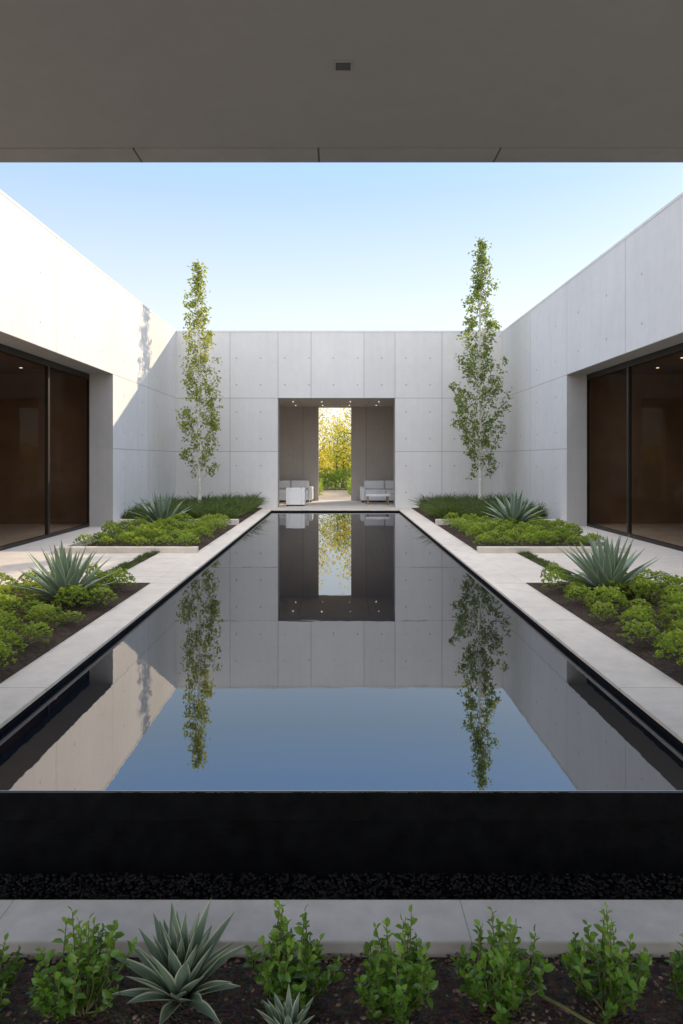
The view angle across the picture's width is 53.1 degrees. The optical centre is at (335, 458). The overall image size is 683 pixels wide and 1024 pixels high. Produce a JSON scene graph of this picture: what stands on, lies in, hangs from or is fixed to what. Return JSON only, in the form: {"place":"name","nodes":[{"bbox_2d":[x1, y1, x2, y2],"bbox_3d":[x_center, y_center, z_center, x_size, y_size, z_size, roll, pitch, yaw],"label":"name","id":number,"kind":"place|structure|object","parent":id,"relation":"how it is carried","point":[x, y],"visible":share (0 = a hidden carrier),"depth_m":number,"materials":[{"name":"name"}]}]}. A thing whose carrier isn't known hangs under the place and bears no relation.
{"place":"outdoors","nodes":[
{"label":"outdoors","id":0,"kind":"place"},
{"bbox_2d":[0,508,262,685],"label":"pavement","id":1,"kind":"structure","parent":0,"point":[150,570],"depth_m":10.10,"materials":[{"name":"concrete"}]},
{"bbox_2d":[0,583,149,682],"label":"soil","id":2,"kind":"structure","parent":1,"relation":"on","point":[35,650],"depth_m":5.90,"materials":[{"name":"soil"}]},
{"bbox_2d":[0,641,16,666],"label":"shrub","id":3,"kind":"object","parent":2,"relation":"on","point":[4,650],"visible":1,"depth_m":4.57,"materials":[{"name":"green plant"}]},
{"bbox_2d":[0,572,18,587],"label":"shrub","id":4,"kind":"object","parent":2,"relation":"on","point":[7,577],"visible":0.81,"depth_m":7.26,"materials":[{"name":"green plant"}]},
{"bbox_2d":[0,609,24,637],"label":"shrub","id":5,"kind":"object","parent":2,"relation":"on","point":[5,619],"visible":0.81,"depth_m":5.25,"materials":[{"name":"green plant"}]},
{"bbox_2d":[0,626,27,651],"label":"shrub","id":6,"kind":"object","parent":2,"relation":"on","point":[13,634],"visible":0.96,"depth_m":4.88,"materials":[{"name":"green plant"}]},
{"bbox_2d":[0,593,27,617],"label":"shrub","id":7,"kind":"object","parent":2,"relation":"on","point":[4,597],"visible":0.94,"depth_m":5.99,"materials":[{"name":"green plant"}]},
{"bbox_2d":[12,580,46,597],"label":"shrub","id":8,"kind":"object","parent":2,"relation":"on","point":[30,585],"visible":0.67,"depth_m":6.88,"materials":[{"name":"green plant"}]},
{"bbox_2d":[20,599,43,612],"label":"shrub","id":9,"kind":"object","parent":2,"relation":"on","point":[37,602],"visible":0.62,"depth_m":6.22,"materials":[{"name":"green plant"}]},
{"bbox_2d":[15,621,52,644],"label":"shrub","id":10,"kind":"object","parent":2,"relation":"on","point":[35,627],"visible":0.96,"depth_m":5.17,"materials":[{"name":"green plant"}]},
{"bbox_2d":[20,593,47,604],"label":"shrub","id":11,"kind":"object","parent":2,"relation":"on","point":[31,596],"visible":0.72,"depth_m":6.58,"materials":[{"name":"green plant"}]},
{"bbox_2d":[22,605,60,625],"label":"shrub","id":12,"kind":"object","parent":2,"relation":"on","point":[41,609],"visible":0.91,"depth_m":5.64,"materials":[{"name":"green plant"}]},
{"bbox_2d":[23,603,62,620],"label":"shrub","id":13,"kind":"object","parent":2,"relation":"on","point":[39,605],"visible":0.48,"depth_m":5.94,"materials":[{"name":"green plant"}]},
{"bbox_2d":[11,540,118,598],"bbox_3d":[-2.645,1.093,6.759,1.039,0.575,1.134,0,0,-17],"label":"spiky agave","id":14,"kind":"object","parent":2,"relation":"on","point":[65,571],"visible":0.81,"depth_m":6.66,"materials":[{"name":"green plant"}]},
{"bbox_2d":[56,610,84,623],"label":"shrub","id":15,"kind":"object","parent":2,"relation":"on","point":[62,615],"visible":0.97,"depth_m":5.86,"materials":[{"name":"green plant"}]},
{"bbox_2d":[51,584,91,609],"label":"shrub","id":16,"kind":"object","parent":2,"relation":"on","point":[63,590],"visible":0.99,"depth_m":6.32,"materials":[{"name":"green plant"}]},
{"bbox_2d":[79,586,116,605],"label":"shrub","id":17,"kind":"object","parent":2,"relation":"on","point":[110,592],"visible":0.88,"depth_m":6.56,"materials":[{"name":"green plant"}]},
{"bbox_2d":[81,570,115,587],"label":"shrub","id":18,"kind":"object","parent":2,"relation":"on","point":[101,575],"visible":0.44,"depth_m":7.30,"materials":[{"name":"green plant"}]},
{"bbox_2d":[98,567,135,589],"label":"shrub","id":19,"kind":"object","parent":2,"relation":"on","point":[118,574],"visible":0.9,"depth_m":7.28,"materials":[{"name":"green plant"}]},
{"bbox_2d":[0,189,175,550],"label":"courtyard wing","id":20,"kind":"structure","parent":1,"relation":"on","point":[87,393],"depth_m":15.13,"materials":[{"name":"white concrete"}]},
{"bbox_2d":[100,553,157,581],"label":"turf soil","id":21,"kind":"structure","parent":1,"relation":"on","point":[138,561],"depth_m":9.58,"materials":[{"name":"soil"}]},
{"bbox_2d":[95,550,158,578],"bbox_3d":[-2.798,1.411,9.217,0.297,0.062,2.536,0,0,0],"label":"turf strip","id":22,"kind":"object","parent":21,"relation":"on","point":[124,565],"visible":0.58,"depth_m":9.35,"materials":[{"name":"green plant"}]},
{"bbox_2d":[56,519,238,552],"bbox_3d":[-3.442,1.410,12.745,2.615,0.180,4.570,0,0,0],"label":"bed edging","id":23,"kind":"object","parent":1,"relation":"on","point":[77,546],"visible":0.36,"depth_m":10.46,"materials":[{"name":"concrete"}]},
{"bbox_2d":[84,524,235,550],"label":"soil","id":24,"kind":"structure","parent":1,"relation":"on","point":[218,532],"depth_m":11.61,"materials":[{"name":"soil"}]},
{"bbox_2d":[73,533,93,543],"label":"shrub","id":25,"kind":"object","parent":24,"relation":"on","point":[82,536],"visible":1,"depth_m":10.79,"materials":[{"name":"green plant"}]},
{"bbox_2d":[115,531,137,543],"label":"shrub","id":26,"kind":"object","parent":24,"relation":"on","point":[121,538],"visible":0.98,"depth_m":10.78,"materials":[{"name":"green plant"}]},
{"bbox_2d":[132,524,155,541],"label":"shrub","id":27,"kind":"object","parent":24,"relation":"on","point":[144,529],"visible":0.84,"depth_m":11.05,"materials":[{"name":"green plant"}]},
{"bbox_2d":[126,492,191,524],"bbox_3d":[-3.575,0.985,13.938,1.432,0.726,1.313,0,0,-36],"label":"spiky agave","id":28,"kind":"object","parent":24,"relation":"on","point":[158,509],"visible":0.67,"depth_m":13.73,"materials":[{"name":"green plant"}]},
{"bbox_2d":[149,527,168,540],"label":"shrub","id":29,"kind":"object","parent":24,"relation":"on","point":[159,532],"visible":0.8,"depth_m":11.11,"materials":[{"name":"green plant"}]},
{"bbox_2d":[152,534,176,545],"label":"shrub","id":30,"kind":"object","parent":24,"relation":"on","point":[163,540],"visible":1,"depth_m":10.71,"materials":[{"name":"green plant"}]},
{"bbox_2d":[159,517,179,528],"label":"shrub","id":31,"kind":"object","parent":24,"relation":"on","point":[170,519],"visible":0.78,"depth_m":12.84,"materials":[{"name":"green plant"}]},
{"bbox_2d":[176,532,199,545],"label":"shrub","id":32,"kind":"object","parent":24,"relation":"on","point":[182,537],"visible":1,"depth_m":10.68,"materials":[{"name":"green plant"}]},
{"bbox_2d":[191,525,213,538],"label":"shrub","id":33,"kind":"object","parent":24,"relation":"on","point":[203,530],"visible":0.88,"depth_m":11.48,"materials":[{"name":"green plant"}]},
{"bbox_2d":[195,520,215,532],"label":"shrub","id":34,"kind":"object","parent":24,"relation":"on","point":[210,524],"visible":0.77,"depth_m":12.30,"materials":[{"name":"green plant"}]},
{"bbox_2d":[236,508,261,522],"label":"soil","id":35,"kind":"structure","parent":1,"relation":"on","point":[245,516],"depth_m":17.26,"materials":[{"name":"soil"}]},
{"bbox_2d":[175,259,222,501],"bbox_3d":[-3.667,-1.957,18.377,1.276,6.760,1.459,0,0,-11],"label":"columnar tree","id":36,"kind":"object","parent":35,"relation":"on","point":[197,321],"visible":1,"depth_m":18.26,"materials":[{"name":"green plant"}]},
{"bbox_2d":[120,492,269,518],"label":"ornamental grass","id":37,"kind":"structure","parent":0,"point":[230,507],"depth_m":16.52,"materials":[{"name":"green plant"}]},
{"bbox_2d":[319,490,350,499],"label":"path","id":38,"kind":"structure","parent":0,"point":[335,495],"depth_m":27.01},
{"bbox_2d":[320,467,350,489],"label":"garden ground","id":39,"kind":"structure","parent":0,"point":[342,488],"depth_m":37.35,"materials":[{"name":"plant"}]},
{"bbox_2d":[319,408,339,475],"bbox_3d":[-1.565,-1.115,32.785,3.576,5.152,3.975,0,0,0],"label":"garden tree","id":40,"kind":"object","parent":39,"relation":"on","point":[322,431],"visible":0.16,"depth_m":32.57,"materials":[{"name":"yellow plant"}]},
{"bbox_2d":[319,420,350,486],"bbox_3d":[0.522,-0.256,34.989,2.977,3.438,3.027,0,0,-37],"label":"garden tree","id":41,"kind":"object","parent":39,"relation":"on","point":[338,451],"visible":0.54,"depth_m":34.79,"materials":[{"name":"yellow plant"}]},
{"bbox_2d":[319,410,350,481],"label":"garden tree","id":42,"kind":"object","parent":39,"relation":"on","point":[336,464],"visible":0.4,"depth_m":41.90,"materials":[{"name":"yellow plant"}]},
{"bbox_2d":[319,465,350,489],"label":"hedge","id":43,"kind":"object","parent":39,"relation":"on","point":[337,476],"visible":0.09,"depth_m":31.98,"materials":[{"name":"green plant"}]},
{"bbox_2d":[319,440,350,474],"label":"woodland","id":44,"kind":"object","parent":39,"relation":"on","point":[322,453],"depth_m":61.64,"materials":[{"name":"yellow plant"}]},
{"bbox_2d":[323,408,350,465],"bbox_3d":[1.215,-1.167,33.137,4.056,5.257,3.650,0,0,16],"label":"garden tree","id":45,"kind":"object","parent":39,"relation":"on","point":[345,442],"visible":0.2,"depth_m":33.29,"materials":[{"name":"yellow plant"}]},
{"bbox_2d":[279,500,393,506],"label":"pavement","id":46,"kind":"structure","parent":0,"point":[334,503],"depth_m":21.65,"materials":[{"name":"concrete"}]},
{"bbox_2d":[286,487,305,505],"bbox_3d":[-1.240,1.160,21.150,0.580,0.560,0.640,0,0,0],"label":"armchair","id":47,"kind":"object","parent":46,"relation":"on","point":[295,496],"visible":1,"depth_m":20.83,"materials":[{"name":"white fabric"}]},
{"bbox_2d":[279,480,312,501],"bbox_3d":[-1.540,1.085,23.150,1.520,0.710,0.900,0,0,0],"label":"sofa","id":48,"kind":"object","parent":46,"relation":"on","point":[284,485],"visible":0.52,"depth_m":23.27,"materials":[{"name":"grey fabric"}]},
{"bbox_2d":[176,331,502,507],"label":"concrete pavilion","id":49,"kind":"structure","parent":46,"relation":"on","point":[390,389],"depth_m":20.29,"materials":[{"name":"grey concrete"}]},
{"bbox_2d":[360,480,393,501],"bbox_3d":[1.660,1.085,23.050,1.680,0.710,0.900,0,0,0],"label":"sofa","id":50,"kind":"object","parent":46,"relation":"on","point":[378,486],"visible":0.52,"depth_m":22.83,"materials":[{"name":"white fabric"}]},
{"bbox_2d":[365,493,389,504],"bbox_3d":[1.325,1.270,21.775,0.750,0.340,0.550,0,0,0],"label":"coffee table","id":51,"kind":"object","parent":46,"relation":"on","point":[387,495],"visible":1,"depth_m":21.54,"materials":[{"name":"white stone"}]},
{"bbox_2d":[0,952,682,1023],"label":"soil","id":52,"kind":"structure","parent":0,"point":[121,1010],"depth_m":2.28,"materials":[{"name":"brown soil"}]},
{"bbox_2d":[0,933,22,1009],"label":"leafy shrub","id":53,"kind":"object","parent":52,"relation":"on","point":[9,973],"visible":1,"depth_m":2.28,"materials":[{"name":"green plant"}]},
{"bbox_2d":[26,906,136,1021],"bbox_3d":[-0.826,1.653,2.226,0.317,0.340,0.264,0,0,-44],"label":"leafy shrub","id":54,"kind":"object","parent":52,"relation":"on","point":[97,976],"visible":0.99,"depth_m":2.24,"materials":[{"name":"green plant"}]},
{"bbox_2d":[109,899,247,1023],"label":"agave","id":55,"kind":"object","parent":52,"relation":"on","point":[180,964],"visible":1,"depth_m":2.29,"materials":[{"name":"green plant"}]},
{"bbox_2d":[255,984,314,1023],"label":"agave","id":56,"kind":"object","parent":52,"relation":"on","point":[286,1014],"visible":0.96,"depth_m":2.14,"materials":[{"name":"green plant"}]},
{"bbox_2d":[242,899,344,1010],"bbox_3d":[-0.154,1.665,2.295,0.279,0.316,0.286,0,0,41],"label":"leafy shrub","id":57,"kind":"object","parent":52,"relation":"on","point":[305,967],"visible":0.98,"depth_m":2.27,"materials":[{"name":"green plant"}]},
{"bbox_2d":[354,904,438,1023],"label":"leafy shrub","id":58,"kind":"object","parent":52,"relation":"on","point":[399,1004],"visible":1,"depth_m":2.19,"materials":[{"name":"green plant"}]},
{"bbox_2d":[450,907,554,1023],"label":"leafy shrub","id":59,"kind":"object","parent":52,"relation":"on","point":[505,992],"visible":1,"depth_m":2.23,"materials":[{"name":"green plant"}]},
{"bbox_2d":[543,996,594,1023],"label":"fallen stem","id":60,"kind":"object","parent":52,"relation":"on","point":[570,1011],"visible":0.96,"depth_m":2.22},
{"bbox_2d":[561,901,652,1023],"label":"leafy shrub","id":61,"kind":"object","parent":52,"relation":"on","point":[622,984],"visible":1,"depth_m":2.24,"materials":[{"name":"green plant"}]},
{"bbox_2d":[665,934,682,1000],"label":"leafy shrub","id":62,"kind":"object","parent":52,"relation":"on","point":[677,971],"visible":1,"depth_m":2.26,"materials":[{"name":"green plant"}]},
{"bbox_2d":[0,875,682,899],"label":"channel floor","id":63,"kind":"structure","parent":0,"point":[389,895],"depth_m":3.04,"materials":[{"name":"black gravel"}]},
{"bbox_2d":[0,872,682,899],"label":"pebbles","id":64,"kind":"object","parent":63,"relation":"on","point":[365,893],"visible":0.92,"depth_m":3.02,"materials":[{"name":"black gravel"}]},
{"bbox_2d":[0,163,682,459],"label":"sky","id":65,"kind":"structure","parent":0,"point":[283,246],"materials":[{"name":"blue"}]},
{"bbox_2d":[409,491,551,518],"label":"ornamental grass","id":66,"kind":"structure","parent":0,"point":[439,507],"depth_m":16.46,"materials":[{"name":"green plant"}]},
{"bbox_2d":[411,508,682,687],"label":"pavement","id":67,"kind":"structure","parent":0,"point":[521,568],"depth_m":10.10,"materials":[{"name":"concrete"}]},
{"bbox_2d":[412,507,540,522],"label":"soil","id":68,"kind":"structure","parent":67,"relation":"on","point":[428,516],"depth_m":17.51,"materials":[{"name":"soil"}]},
{"bbox_2d":[448,237,513,499],"bbox_3d":[3.947,-2.317,18.622,1.754,7.481,1.656,0,0,17],"label":"columnar tree","id":69,"kind":"object","parent":68,"relation":"on","point":[471,322],"visible":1,"depth_m":18.63,"materials":[{"name":"green plant"}]},
{"bbox_2d":[438,524,596,550],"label":"soil","id":70,"kind":"structure","parent":67,"relation":"on","point":[462,536],"depth_m":11.62,"materials":[{"name":"soil"}]},
{"bbox_2d":[458,519,476,533],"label":"shrub","id":71,"kind":"object","parent":70,"relation":"on","point":[466,522],"visible":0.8,"depth_m":12.31,"materials":[{"name":"green plant"}]},
{"bbox_2d":[465,525,483,537],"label":"shrub","id":72,"kind":"object","parent":70,"relation":"on","point":[472,530],"visible":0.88,"depth_m":11.56,"materials":[{"name":"green plant"}]},
{"bbox_2d":[472,534,496,544],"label":"shrub","id":73,"kind":"object","parent":70,"relation":"on","point":[485,536],"visible":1,"depth_m":10.78,"materials":[{"name":"green plant"}]},
{"bbox_2d":[503,529,522,541],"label":"shrub","id":74,"kind":"object","parent":70,"relation":"on","point":[508,532],"visible":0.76,"depth_m":11.14,"materials":[{"name":"green plant"}]},
{"bbox_2d":[480,489,547,525],"bbox_3d":[3.651,0.969,13.935,1.492,0.756,1.367,0,0,38],"label":"spiky agave","id":75,"kind":"object","parent":70,"relation":"on","point":[512,509],"visible":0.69,"depth_m":13.78,"materials":[{"name":"green plant"}]},
{"bbox_2d":[516,532,538,544],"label":"shrub","id":76,"kind":"object","parent":70,"relation":"on","point":[528,535],"visible":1,"depth_m":10.71,"materials":[{"name":"green plant"}]},
{"bbox_2d":[532,530,558,545],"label":"shrub","id":77,"kind":"object","parent":70,"relation":"on","point":[542,532],"visible":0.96,"depth_m":10.82,"materials":[{"name":"green plant"}]},
{"bbox_2d":[558,523,581,538],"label":"shrub","id":78,"kind":"object","parent":70,"relation":"on","point":[570,529],"visible":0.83,"depth_m":11.61,"materials":[{"name":"green plant"}]},
{"bbox_2d":[562,535,586,545],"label":"shrub","id":79,"kind":"object","parent":70,"relation":"on","point":[572,539],"visible":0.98,"depth_m":10.72,"materials":[{"name":"green plant"}]},
{"bbox_2d":[435,519,627,552],"bbox_3d":[3.570,1.410,12.745,2.770,0.180,4.570,0,0,0],"label":"bed edging","id":80,"kind":"object","parent":67,"relation":"on","point":[516,549],"visible":0.25,"depth_m":10.46,"materials":[{"name":"concrete"}]},
{"bbox_2d":[518,553,570,574],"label":"turf soil","id":81,"kind":"structure","parent":67,"relation":"on","point":[533,560],"depth_m":9.67,"materials":[{"name":"soil"}]},
{"bbox_2d":[517,551,587,581],"bbox_3d":[2.851,1.411,9.207,0.289,0.062,2.563,0,0,0],"label":"turf strip","id":82,"kind":"object","parent":81,"relation":"on","point":[529,555],"visible":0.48,"depth_m":9.48,"materials":[{"name":"green plant"}]},
{"bbox_2d":[503,192,682,550],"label":"courtyard wing","id":83,"kind":"structure","parent":67,"relation":"on","point":[593,379],"depth_m":15.27,"materials":[{"name":"white concrete"}]},
{"bbox_2d":[527,583,682,684],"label":"soil","id":84,"kind":"structure","parent":67,"relation":"on","point":[644,649],"depth_m":5.91,"materials":[{"name":"soil"}]},
{"bbox_2d":[540,561,568,581],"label":"shrub","id":85,"kind":"object","parent":84,"relation":"on","point":[549,568],"visible":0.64,"depth_m":7.68,"materials":[{"name":"green plant"}]},
{"bbox_2d":[541,569,571,589],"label":"shrub","id":86,"kind":"object","parent":84,"relation":"on","point":[550,575],"visible":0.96,"depth_m":7.26,"materials":[{"name":"green plant"}]},
{"bbox_2d":[564,585,596,603],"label":"shrub","id":87,"kind":"object","parent":84,"relation":"on","point":[575,588],"visible":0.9,"depth_m":6.63,"materials":[{"name":"green plant"}]},
{"bbox_2d":[588,601,617,620],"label":"shrub","id":88,"kind":"object","parent":84,"relation":"on","point":[605,605],"visible":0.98,"depth_m":5.94,"materials":[{"name":"green plant"}]},
{"bbox_2d":[584,584,628,609],"bbox_3d":[2.511,1.281,6.330,0.408,0.227,0.364,0,0,-17],"label":"shrub","id":89,"kind":"object","parent":84,"relation":"on","point":[604,590],"visible":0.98,"depth_m":6.32,"materials":[{"name":"green plant"}]},
{"bbox_2d":[548,532,671,590],"bbox_3d":[2.843,1.062,7.189,1.253,0.635,1.149,0,0,-13],"label":"spiky agave","id":90,"kind":"object","parent":84,"relation":"on","point":[600,566],"visible":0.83,"depth_m":7.07,"materials":[{"name":"green plant"}]},
{"bbox_2d":[597,579,632,595],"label":"shrub","id":91,"kind":"object","parent":84,"relation":"on","point":[621,584],"visible":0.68,"depth_m":6.90,"materials":[{"name":"green plant"}]},
{"bbox_2d":[615,605,658,631],"bbox_3d":[2.458,1.298,5.577,0.326,0.197,0.306,0,0,-9],"label":"shrub","id":92,"kind":"object","parent":84,"relation":"on","point":[629,613],"visible":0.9,"depth_m":5.57,"materials":[{"name":"green plant"}]},
{"bbox_2d":[622,598,653,610],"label":"shrub","id":93,"kind":"object","parent":84,"relation":"on","point":[636,600],"visible":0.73,"depth_m":6.26,"materials":[{"name":"green plant"}]},
{"bbox_2d":[616,619,661,643],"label":"shrub","id":94,"kind":"object","parent":84,"relation":"on","point":[640,624],"visible":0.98,"depth_m":5.20,"materials":[{"name":"green plant"}]},
{"bbox_2d":[622,573,657,596],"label":"shrub","id":95,"kind":"object","parent":84,"relation":"on","point":[634,580],"visible":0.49,"depth_m":6.92,"materials":[{"name":"green plant"}]},
{"bbox_2d":[624,604,656,623],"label":"shrub","id":96,"kind":"object","parent":84,"relation":"on","point":[647,608],"visible":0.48,"depth_m":5.87,"materials":[{"name":"green plant"}]},
{"bbox_2d":[625,578,662,602],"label":"shrub","id":97,"kind":"object","parent":84,"relation":"on","point":[647,583],"visible":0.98,"depth_m":6.64,"materials":[{"name":"green plant"}]},
{"bbox_2d":[652,627,682,652],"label":"shrub","id":98,"kind":"object","parent":84,"relation":"on","point":[658,637],"visible":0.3,"depth_m":4.92,"materials":[{"name":"green plant"}]},
{"bbox_2d":[653,629,682,664],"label":"shrub","id":99,"kind":"object","parent":84,"relation":"on","point":[668,637],"visible":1,"depth_m":4.59,"materials":[{"name":"green plant"}]},
{"bbox_2d":[654,601,682,627],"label":"shrub","id":100,"kind":"object","parent":84,"relation":"on","point":[676,608],"visible":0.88,"depth_m":5.55,"materials":[{"name":"green plant"}]},
{"bbox_2d":[656,584,682,602],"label":"shrub","id":101,"kind":"object","parent":84,"relation":"on","point":[669,588],"visible":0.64,"depth_m":6.55,"materials":[{"name":"green plant"}]},
{"bbox_2d":[657,589,682,620],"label":"shrub","id":102,"kind":"object","parent":84,"relation":"on","point":[674,597],"visible":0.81,"depth_m":5.94,"materials":[{"name":"green plant"}]},
{"bbox_2d":[658,574,682,591],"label":"shrub","id":103,"kind":"object","parent":84,"relation":"on","point":[673,580],"visible":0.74,"depth_m":7.01,"materials":[{"name":"green plant"}]},
{"bbox_2d":[665,619,682,639],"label":"shrub","id":104,"kind":"object","parent":84,"relation":"on","point":[677,623],"visible":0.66,"depth_m":5.24,"materials":[{"name":"green plant"}]},
{"label":"ground","id":105,"kind":"structure","parent":0,"visible":0},
{"bbox_2d":[0,507,682,874],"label":"reflecting pool","id":106,"kind":"structure","parent":105,"relation":"on","point":[344,833],"depth_m":3.13,"materials":[{"name":"stone"}]},
{"bbox_2d":[0,512,682,792],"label":"water","id":107,"kind":"structure","parent":106,"relation":"in","point":[335,652],"depth_m":4.33,"materials":[{"name":"blue liquid"}]},
{"bbox_2d":[0,900,682,956],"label":"concrete coping","id":108,"kind":"object","parent":105,"relation":"on","point":[444,928],"visible":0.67,"depth_m":2.63,"materials":[{"name":"concrete"}]},
{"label":"pavement","id":109,"kind":"structure","parent":0,"visible":0},
{"bbox_2d":[0,0,682,162],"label":"covered terrace","id":110,"kind":"structure","parent":109,"relation":"on","point":[341,81],"depth_m":3.98,"materials":[{"name":"paint"}]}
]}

